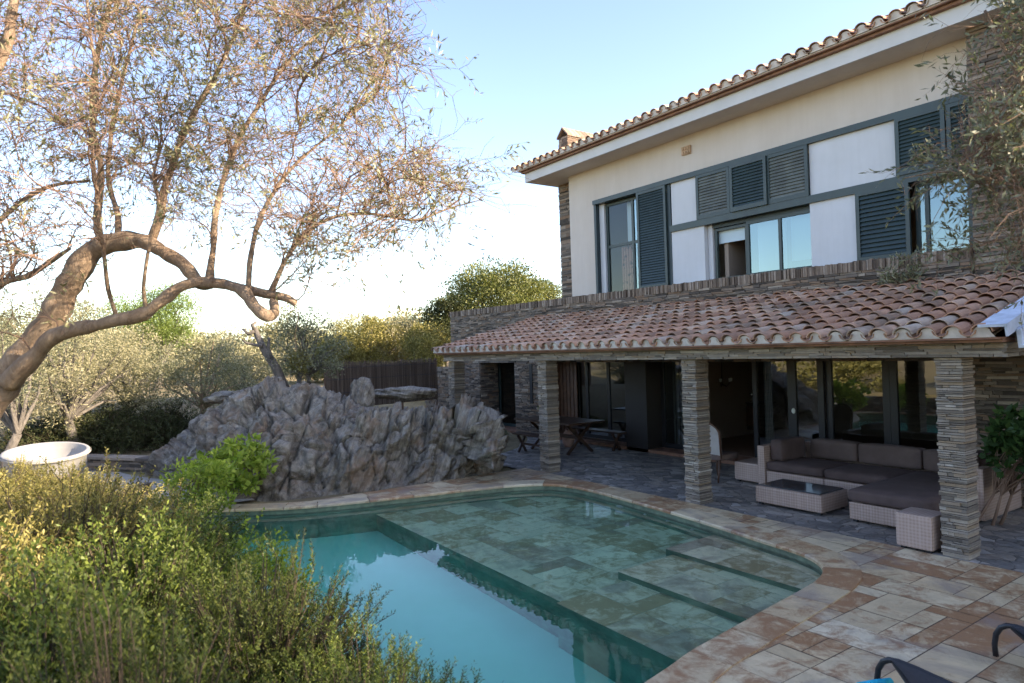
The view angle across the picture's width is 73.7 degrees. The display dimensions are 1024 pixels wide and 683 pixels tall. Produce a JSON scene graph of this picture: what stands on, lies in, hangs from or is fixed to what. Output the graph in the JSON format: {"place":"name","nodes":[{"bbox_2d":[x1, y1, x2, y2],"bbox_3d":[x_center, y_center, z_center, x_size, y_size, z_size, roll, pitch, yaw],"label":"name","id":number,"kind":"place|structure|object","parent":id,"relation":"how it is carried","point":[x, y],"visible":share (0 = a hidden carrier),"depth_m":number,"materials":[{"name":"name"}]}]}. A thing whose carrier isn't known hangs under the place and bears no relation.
{"place":"outdoors","nodes":[
{"label":"outdoors","id":0,"kind":"place"},
{"bbox_2d":[87,471,253,505],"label":"path","id":1,"kind":"structure","parent":0,"point":[126,477],"depth_m":14.12,"materials":[{"name":"grey stone"}]},
{"bbox_2d":[0,442,90,480],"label":"round tub","id":2,"kind":"object","parent":1,"relation":"on","point":[54,452],"visible":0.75,"depth_m":13.20,"materials":[{"name":"white stone"}]},
{"bbox_2d":[0,366,825,551],"bbox_3d":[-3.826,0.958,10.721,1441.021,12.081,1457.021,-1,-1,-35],"label":"ground","id":3,"kind":"structure","parent":0,"point":[513,442],"depth_m":21.60,"materials":[{"name":"soil"}]},
{"bbox_2d":[0,315,78,472],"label":"olive tree","id":4,"kind":"object","parent":3,"relation":"on","point":[14,418],"visible":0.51,"depth_m":15.30,"materials":[{"name":"green plant"}]},
{"bbox_2d":[0,404,111,453],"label":"garden shrub","id":5,"kind":"object","parent":3,"relation":"on","point":[29,436],"visible":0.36,"depth_m":17.30,"materials":[{"name":"green plant"}]},
{"bbox_2d":[0,289,126,402],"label":"olive tree","id":6,"kind":"object","parent":3,"relation":"on","point":[90,311],"visible":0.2,"depth_m":23.83,"materials":[{"name":"green plant"}]},
{"bbox_2d":[0,305,158,442],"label":"olive tree","id":7,"kind":"object","parent":3,"relation":"on","point":[71,410],"visible":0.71,"depth_m":17.07,"materials":[{"name":"green plant"}]},
{"bbox_2d":[33,393,166,453],"bbox_3d":[-11.131,2.219,18.529,3.387,1.603,3.628,-2,-1,-7],"label":"garden shrub","id":8,"kind":"object","parent":3,"relation":"on","point":[110,415],"visible":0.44,"depth_m":17.91,"materials":[{"name":"green plant"}]},
{"bbox_2d":[87,454,148,471],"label":"wall","id":9,"kind":"structure","parent":3,"relation":"on","point":[129,463],"depth_m":15.37,"materials":[{"name":"stone"}]},
{"bbox_2d":[58,322,199,417],"bbox_3d":[-10.703,1.073,19.181,3.740,3.514,3.261,-2,-1,32],"label":"olive tree","id":10,"kind":"object","parent":3,"relation":"on","point":[144,400],"visible":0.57,"depth_m":18.97,"materials":[{"name":"green plant"}]},
{"bbox_2d":[115,482,151,506],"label":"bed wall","id":11,"kind":"structure","parent":3,"relation":"on","point":[148,484],"depth_m":11.02,"materials":[{"name":"stone"}]},
{"bbox_2d":[89,394,203,454],"bbox_3d":[-9.779,2.227,18.772,3.145,1.603,3.369,-2,-1,38],"label":"garden shrub","id":12,"kind":"object","parent":3,"relation":"on","point":[163,423],"visible":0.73,"depth_m":18.06,"materials":[{"name":"green plant"}]},
{"bbox_2d":[94,280,209,390],"bbox_3d":[-17.249,-0.149,32.753,4.861,5.607,4.950,-2,-1,5],"label":"pine tree","id":13,"kind":"object","parent":3,"relation":"on","point":[165,328],"visible":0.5,"depth_m":32.58,"materials":[{"name":"green plant"}]},
{"bbox_2d":[0,559,327,682],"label":"garden shrub","id":14,"kind":"object","parent":3,"relation":"on","point":[89,649],"visible":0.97,"depth_m":2.41,"materials":[{"name":"green plant"}]},
{"bbox_2d":[127,321,261,418],"bbox_3d":[-8.716,1.147,19.056,3.324,3.381,3.455,-2,-1,-1],"label":"olive tree","id":15,"kind":"object","parent":3,"relation":"on","point":[204,390],"visible":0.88,"depth_m":18.55,"materials":[{"name":"green plant"}]},
{"bbox_2d":[159,455,238,524],"bbox_3d":[-4.403,2.111,9.600,1.103,1.038,1.245,-1,-1,-35],"label":"bright shrub","id":16,"kind":"object","parent":3,"relation":"on","point":[211,473],"visible":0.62,"depth_m":9.52,"materials":[{"name":"green plant"}]},
{"bbox_2d":[0,305,451,383],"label":"distant woodland","id":17,"kind":"object","parent":3,"relation":"on","point":[251,340],"visible":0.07,"depth_m":43.20,"materials":[{"name":"green plant"}]},
{"bbox_2d":[187,432,279,503],"bbox_3d":[-4.662,2.208,11.404,1.387,1.432,1.439,-1,-1,-35],"label":"bright shrub","id":18,"kind":"object","parent":3,"relation":"on","point":[229,452],"visible":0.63,"depth_m":11.26,"materials":[{"name":"green plant"}]},
{"bbox_2d":[195,338,289,395],"bbox_3d":[-9.901,1.173,25.152,3.222,2.833,3.161,-1,-1,-35],"label":"olive tree","id":19,"kind":"object","parent":3,"relation":"on","point":[246,359],"visible":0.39,"depth_m":25.00,"materials":[{"name":"green plant"}]},
{"bbox_2d":[0,0,535,418],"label":"olive tree","id":20,"kind":"object","parent":3,"relation":"on","point":[46,331],"visible":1,"depth_m":4.63,"materials":[{"name":"brown plant"}]},
{"bbox_2d":[285,349,310,383],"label":"ball shrub","id":21,"kind":"object","parent":3,"relation":"on","point":[300,372],"visible":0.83,"depth_m":15.53,"materials":[{"name":"green plant"}]},
{"bbox_2d":[145,375,508,501],"bbox_3d":[-5.241,1.963,15.095,11.232,2.489,5.582,-2,-1,22],"label":"rock outcrop","id":22,"kind":"object","parent":3,"relation":"on","point":[321,441],"visible":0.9,"depth_m":13.24,"materials":[{"name":"grey stone"}]},
{"bbox_2d":[202,391,234,403],"bbox_3d":[-6.970,1.377,16.995,1.509,0.315,0.920,-2,-1,9],"label":"boulder","id":23,"kind":"object","parent":22,"relation":"on","point":[216,397],"visible":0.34,"depth_m":16.66,"materials":[{"name":"grey stone"}]},
{"bbox_2d":[242,321,289,386],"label":"dead tree","id":24,"kind":"object","parent":22,"relation":"on","point":[265,350],"visible":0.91,"depth_m":15.33,"materials":[{"name":"wood"}]},
{"bbox_2d":[260,302,354,384],"bbox_3d":[-4.849,0.210,16.218,2.326,2.370,2.535,-1,-1,-35],"label":"tree","id":25,"kind":"object","parent":22,"relation":"on","point":[299,335],"visible":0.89,"depth_m":15.94,"materials":[{"name":"green plant"}]},
{"bbox_2d":[349,376,374,407],"bbox_3d":[-3.332,1.209,15.196,0.511,0.872,0.610,-2,-1,21],"label":"boulder","id":26,"kind":"object","parent":22,"relation":"on","point":[362,392],"visible":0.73,"depth_m":15.02,"materials":[{"name":"grey stone"}]},
{"bbox_2d":[374,386,437,400],"bbox_3d":[-2.494,1.195,15.769,1.742,0.330,1.014,-2,-1,8],"label":"boulder","id":27,"kind":"object","parent":22,"relation":"on","point":[406,393],"visible":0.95,"depth_m":15.45,"materials":[{"name":"grey stone"}]},
{"bbox_2d":[309,329,373,377],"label":"tree","id":28,"kind":"object","parent":3,"relation":"on","point":[353,352],"visible":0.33,"depth_m":26.61,"materials":[{"name":"green plant"}]},
{"bbox_2d":[317,310,377,361],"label":"tree","id":29,"kind":"object","parent":3,"relation":"on","point":[352,318],"visible":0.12,"depth_m":32.73,"materials":[{"name":"green plant"}]},
{"bbox_2d":[344,669,381,682],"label":"garden shrub","id":30,"kind":"object","parent":3,"relation":"on","point":[357,676],"visible":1,"depth_m":2.16,"materials":[{"name":"green plant"}]},
{"bbox_2d":[335,313,407,363],"bbox_3d":[-5.930,0.616,27.928,3.500,3.569,3.179,-1,-1,-35],"label":"tree","id":31,"kind":"object","parent":3,"relation":"on","point":[370,340],"visible":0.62,"depth_m":27.54,"materials":[{"name":"green plant"}]},
{"bbox_2d":[260,602,484,682],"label":"garden shrub","id":32,"kind":"object","parent":3,"relation":"on","point":[370,675],"visible":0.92,"depth_m":3.06,"materials":[{"name":"green plant"}]},
{"bbox_2d":[323,358,437,409],"bbox_3d":[-3.999,1.442,21.607,0.154,1.844,4.384,-2,-1,42],"label":"brush fence","id":33,"kind":"object","parent":3,"relation":"on","point":[401,374],"visible":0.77,"depth_m":21.63,"materials":[{"name":"brown wood"}]},
{"bbox_2d":[367,311,431,363],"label":"tree","id":34,"kind":"object","parent":3,"relation":"on","point":[403,323],"visible":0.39,"depth_m":28.22,"materials":[{"name":"green plant"}]},
{"bbox_2d":[395,321,450,366],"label":"tree","id":35,"kind":"object","parent":3,"relation":"on","point":[421,346],"visible":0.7,"depth_m":26.66,"materials":[{"name":"green plant"}]},
{"bbox_2d":[425,367,451,409],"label":"garden wall","id":36,"kind":"structure","parent":3,"relation":"on","point":[443,387],"depth_m":23.84,"materials":[{"name":"stone"}]},
{"bbox_2d":[415,294,469,366],"bbox_3d":[-2.740,0.190,28.978,2.814,4.419,2.274,-1,-1,-35],"label":"oak tree","id":37,"kind":"object","parent":3,"relation":"on","point":[441,311],"visible":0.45,"depth_m":28.46,"materials":[{"name":"green plant"}]},
{"bbox_2d":[432,255,553,321],"bbox_3d":[-0.810,-0.803,30.978,5.829,6.375,6.346,-1,-1,-35],"label":"oak tree","id":38,"kind":"object","parent":3,"relation":"on","point":[493,287],"visible":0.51,"depth_m":29.55,"materials":[{"name":"green plant"}]},
{"bbox_2d":[517,277,562,300],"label":"oak tree","id":39,"kind":"object","parent":3,"relation":"on","point":[554,293],"visible":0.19,"depth_m":33.38,"materials":[{"name":"green plant"}]},
{"bbox_2d":[431,0,1023,560],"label":"house","id":40,"kind":"structure","parent":3,"relation":"on","point":[737,224],"depth_m":12.65,"materials":[{"name":"paint"}]},
{"bbox_2d":[498,362,516,426],"bbox_3d":[0.182,1.561,21.107,0.060,2.180,2.050,-1,-1,-35],"label":"patio door","id":41,"kind":"structure","parent":40,"relation":"in","point":[506,377],"depth_m":21.57,"materials":[{"name":"teal paint"}]},
{"bbox_2d":[529,364,534,403],"bbox_3d":[0.559,1.196,19.258,0.070,1.100,0.130,-1,-1,-35],"label":"slot window","id":42,"kind":"structure","parent":40,"relation":"in","point":[531,378],"depth_m":19.22,"materials":[{"name":"black glass"}]},
{"bbox_2d":[556,360,578,433],"bbox_3d":[1.535,1.492,18.912,0.100,2.180,0.940,-1,-1,-35],"label":"curtain","id":43,"kind":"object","parent":40,"relation":"in","point":[567,371],"depth_m":18.83,"materials":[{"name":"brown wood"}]},
{"bbox_2d":[577,362,626,441],"bbox_3d":[2.452,1.449,17.690,0.060,2.180,2.300,-1,-1,-35],"label":"patio door","id":44,"kind":"structure","parent":40,"relation":"in","point":[600,385],"depth_m":17.80,"materials":[{"name":"glass"}]},
{"bbox_2d":[605,196,636,291],"bbox_3d":[2.875,-2.327,16.864,0.060,2.400,1.475,-1,-1,-35],"label":"window","id":45,"kind":"structure","parent":40,"relation":"in","point":[634,241],"depth_m":16.99,"materials":[{"name":"teal paint"}]},
{"bbox_2d":[660,359,707,449],"bbox_3d":[3.919,1.378,15.592,0.060,2.180,1.320,-1,-1,-35],"label":"patio door","id":46,"kind":"structure","parent":40,"relation":"in","point":[671,385],"depth_m":15.87,"materials":[{"name":"glass"}]},
{"bbox_2d":[719,362,731,386],"bbox_3d":[5.319,0.544,17.351,0.486,1.214,0.550,-1,-1,-35],"label":"chandelier","id":47,"kind":"object","parent":40,"relation":"hanging from","point":[729,380],"visible":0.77,"depth_m":17.30,"materials":[{"name":"black metal"}]},
{"bbox_2d":[715,223,747,277],"bbox_3d":[4.632,-1.871,14.371,0.060,1.100,0.806,-1,-1,-35],"label":"window","id":48,"kind":"structure","parent":40,"relation":"in","point":[741,225],"depth_m":14.64,"materials":[{"name":"teal paint"}]},
{"bbox_2d":[752,361,790,457],"bbox_3d":[5.240,1.314,13.705,0.060,2.180,0.884,-1,-1,-35],"label":"patio door","id":49,"kind":"structure","parent":40,"relation":"in","point":[770,380],"depth_m":13.75,"materials":[{"name":"glass"}]},
{"bbox_2d":[746,209,811,274],"bbox_3d":[5.258,-1.912,13.406,0.060,1.120,1.470,-1,-1,-35],"label":"window","id":50,"kind":"structure","parent":40,"relation":"in","point":[780,232],"depth_m":13.40,"materials":[{"name":"glass"}]},
{"bbox_2d":[789,358,826,440],"bbox_3d":[5.631,1.293,13.007,0.080,2.180,0.690,-1,-1,-35],"label":"patio door","id":51,"kind":"structure","parent":40,"relation":"in","point":[807,378],"depth_m":13.01,"materials":[{"name":"glass"}]},
{"bbox_2d":[824,358,891,443],"bbox_3d":[6.229,1.266,12.292,0.060,2.180,1.166,-1,-1,-35],"label":"patio door","id":52,"kind":"structure","parent":40,"relation":"in","point":[857,392],"depth_m":12.28,"materials":[{"name":"glass"}]},
{"bbox_2d":[875,252,930,284],"bbox_3d":[6.161,-1.051,10.771,0.953,0.815,0.712,-1,-1,-35],"label":"wall plant","id":53,"kind":"object","parent":40,"relation":"on","point":[896,277],"depth_m":10.75,"materials":[{"name":"green plant"}]},
{"bbox_2d":[889,357,941,448],"bbox_3d":[6.879,1.235,11.363,0.060,2.180,1.094,-1,-1,-35],"label":"patio door","id":54,"kind":"structure","parent":40,"relation":"in","point":[913,407],"depth_m":11.51,"materials":[{"name":"glass"}]},
{"bbox_2d":[915,174,973,253],"bbox_3d":[6.992,-2.026,10.962,0.060,1.220,0.930,-1,-1,-35],"label":"window","id":55,"kind":"structure","parent":40,"relation":"in","point":[927,200],"depth_m":11.19,"materials":[{"name":"glass"}]},
{"bbox_2d":[0,0,920,370],"label":"sky","id":56,"kind":"structure","parent":0,"point":[540,68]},
{"bbox_2d":[200,490,821,682],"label":"pool water","id":57,"kind":"structure","parent":0,"point":[538,586],"depth_m":7.61,"materials":[{"name":"teal liquid"}]},
{"bbox_2d":[313,468,1023,682],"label":"pool deck","id":58,"kind":"structure","parent":0,"point":[856,665],"depth_m":5.99,"materials":[{"name":"stone"}]},
{"bbox_2d":[201,480,861,682],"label":"pool coping","id":59,"kind":"object","parent":58,"relation":"on","point":[713,659],"visible":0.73,"depth_m":7.08,"materials":[{"name":"stone"}]},
{"bbox_2d":[857,678,893,682],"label":"rolled towel","id":60,"kind":"object","parent":58,"relation":"on","point":[885,680],"visible":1,"depth_m":4.64,"materials":[{"name":"blue fabric"}]},
{"bbox_2d":[874,657,952,682],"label":"sun lounger","id":61,"kind":"object","parent":58,"relation":"on","point":[909,672],"visible":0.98,"depth_m":4.51,"materials":[{"name":"black metal"}]},
{"bbox_2d":[992,623,1023,656],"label":"sun lounger","id":62,"kind":"object","parent":58,"relation":"on","point":[1016,629],"visible":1,"depth_m":5.21,"materials":[{"name":"black metal"}]},
{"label":"planting hole","id":63,"kind":"structure","parent":58,"relation":"on","visible":0},
{"bbox_2d":[860,0,1023,332],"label":"olive tree","id":64,"kind":"object","parent":63,"relation":"on","point":[996,141],"visible":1,"depth_m":4.04,"materials":[{"name":"green plant"}]},
{"bbox_2d":[363,469,1023,682],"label":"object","id":65,"kind":"object","parent":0,"point":[878,614],"visible":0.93,"depth_m":5.99,"materials":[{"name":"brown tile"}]},
{"bbox_2d":[501,436,1023,572],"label":"porch floor","id":66,"kind":"structure","parent":0,"point":[1001,546],"depth_m":11.46,"materials":[{"name":"stone"}]},
{"bbox_2d":[512,432,559,451],"bbox_3d":[0.551,2.437,16.128,0.292,0.471,1.520,-1,-1,-35],"label":"bench","id":67,"kind":"object","parent":66,"relation":"on","point":[522,440],"visible":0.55,"depth_m":16.48,"materials":[{"name":"brown wood"}]},
{"bbox_2d":[514,416,604,454],"bbox_3d":[1.135,2.284,16.669,1.103,0.778,2.170,-1,-1,-35],"label":"picnic table","id":68,"kind":"object","parent":66,"relation":"on","point":[567,422],"visible":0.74,"depth_m":16.17,"materials":[{"name":"brown wood"}]},
{"bbox_2d":[562,429,573,446],"bbox_3d":[1.412,2.424,17.146,0.315,0.440,0.320,-1,-1,-35],"label":"clay jar","id":69,"kind":"object","parent":66,"relation":"on","point":[568,442],"visible":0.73,"depth_m":17.04,"materials":[{"name":"brown ceramic"}]},
{"bbox_2d":[571,426,626,450],"bbox_3d":[2.082,2.399,16.852,0.292,0.471,1.850,-1,-1,-35],"label":"bench","id":70,"kind":"object","parent":66,"relation":"on","point":[613,432],"visible":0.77,"depth_m":16.53,"materials":[{"name":"brown wood"}]},
{"bbox_2d":[708,422,737,482],"bbox_3d":[3.727,1.973,12.455,0.647,1.088,0.549,-1,-1,-35],"label":"dining chair","id":71,"kind":"object","parent":66,"relation":"on","point":[718,454],"visible":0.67,"depth_m":12.20,"materials":[{"name":"beige fabric"}]},
{"bbox_2d":[735,458,758,483],"bbox_3d":[4.409,2.311,12.238,0.660,0.360,0.520,-1,-1,-35],"label":"stool","id":72,"kind":"object","parent":66,"relation":"on","point":[746,469],"visible":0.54,"depth_m":12.07,"materials":[{"name":"wicker"}]},
{"bbox_2d":[756,479,847,514],"bbox_3d":[4.335,2.318,10.251,0.700,0.300,1.070,-1,-1,-35],"label":"coffee table","id":73,"kind":"object","parent":66,"relation":"on","point":[819,499],"visible":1,"depth_m":9.99,"materials":[{"name":"wicker"}]},
{"bbox_2d":[757,436,1021,526],"bbox_3d":[5.296,2.015,10.433,2.526,0.852,3.410,-1,-1,-35],"label":"corner sofa","id":74,"kind":"object","parent":66,"relation":"on","point":[882,484],"visible":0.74,"depth_m":10.50,"materials":[{"name":"fabric"}]},
{"bbox_2d":[896,507,942,552],"bbox_3d":[4.822,2.216,8.037,0.400,0.420,0.400,-1,-1,-35],"label":"stool","id":75,"kind":"object","parent":66,"relation":"on","point":[918,528],"visible":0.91,"depth_m":7.90,"materials":[{"name":"wicker"}]},
{"bbox_2d":[978,402,1023,525],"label":"potted plant","id":76,"kind":"object","parent":66,"relation":"on","point":[1007,443],"depth_m":8.67,"materials":[{"name":"green plant"}]},
{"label":"bed soil","id":77,"kind":"structure","parent":0,"visible":0},
{"bbox_2d":[0,461,37,522],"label":"garden shrub","id":78,"kind":"object","parent":77,"relation":"on","point":[18,486],"visible":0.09,"depth_m":7.17,"materials":[{"name":"yellow plant"}]},
{"bbox_2d":[0,491,49,554],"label":"garden shrub","id":79,"kind":"object","parent":77,"relation":"on","point":[2,518],"visible":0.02,"depth_m":5.64,"materials":[{"name":"green plant"}]},
{"bbox_2d":[0,451,60,491],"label":"garden shrub","id":80,"kind":"object","parent":77,"relation":"on","point":[21,465],"visible":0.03,"depth_m":9.63,"materials":[{"name":"yellow plant"}]},
{"bbox_2d":[0,501,94,664],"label":"garden shrub","id":81,"kind":"object","parent":77,"relation":"on","point":[39,560],"visible":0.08,"depth_m":4.10,"materials":[{"name":"green plant"}]},
{"bbox_2d":[10,454,115,504],"bbox_3d":[-6.193,2.110,9.426,1.526,1.080,1.489,-2,-1,9],"label":"garden shrub","id":82,"kind":"object","parent":77,"relation":"on","point":[50,474],"visible":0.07,"depth_m":9.39,"materials":[{"name":"green plant"}]},
{"bbox_2d":[1,462,197,529],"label":"garden shrub","id":83,"kind":"object","parent":77,"relation":"on","point":[78,491],"visible":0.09,"depth_m":7.10,"materials":[{"name":"green plant"}]},
{"bbox_2d":[0,447,239,583],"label":"garden shrub","id":84,"kind":"object","parent":77,"relation":"on","point":[84,512],"visible":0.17,"depth_m":5.13,"materials":[{"name":"green plant"}]},
{"bbox_2d":[0,522,274,682],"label":"garden shrub","id":85,"kind":"object","parent":77,"relation":"on","point":[40,595],"visible":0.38,"depth_m":3.07,"materials":[{"name":"green plant"}]},
{"bbox_2d":[0,493,295,644],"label":"garden shrub","id":86,"kind":"object","parent":77,"relation":"on","point":[166,550],"visible":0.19,"depth_m":4.21,"materials":[{"name":"green plant"}]},
{"bbox_2d":[68,482,260,567],"bbox_3d":[-3.261,1.785,6.130,2.268,1.004,2.197,-2,-1,-6],"label":"garden shrub","id":87,"kind":"object","parent":77,"relation":"on","point":[231,524],"visible":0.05,"depth_m":6.38,"materials":[{"name":"green plant"}]},
{"bbox_2d":[107,527,439,682],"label":"garden shrub","id":88,"kind":"object","parent":77,"relation":"on","point":[284,622],"visible":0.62,"depth_m":3.49,"materials":[{"name":"green plant"}]},
{"bbox_2d":[206,507,351,619],"bbox_3d":[-2.270,1.913,5.530,1.603,1.039,1.611,-2,-1,32],"label":"garden shrub","id":89,"kind":"object","parent":77,"relation":"on","point":[270,567],"visible":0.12,"depth_m":5.72,"materials":[{"name":"green plant"}]},
{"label":"pool floor","id":90,"kind":"structure","parent":0,"visible":0},
{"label":"pool wall","id":91,"kind":"structure","parent":90,"relation":"on","visible":0},
{"bbox_2d":[189,486,821,571],"bbox_3d":[-0.722,2.733,8.985,6.722,0.187,8.723,-1,-1,-35],"label":"waterline band","id":92,"kind":"object","parent":91,"relation":"attached to","point":[771,548],"visible":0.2,"depth_m":11.23,"materials":[{"name":"tile"}]}
]}

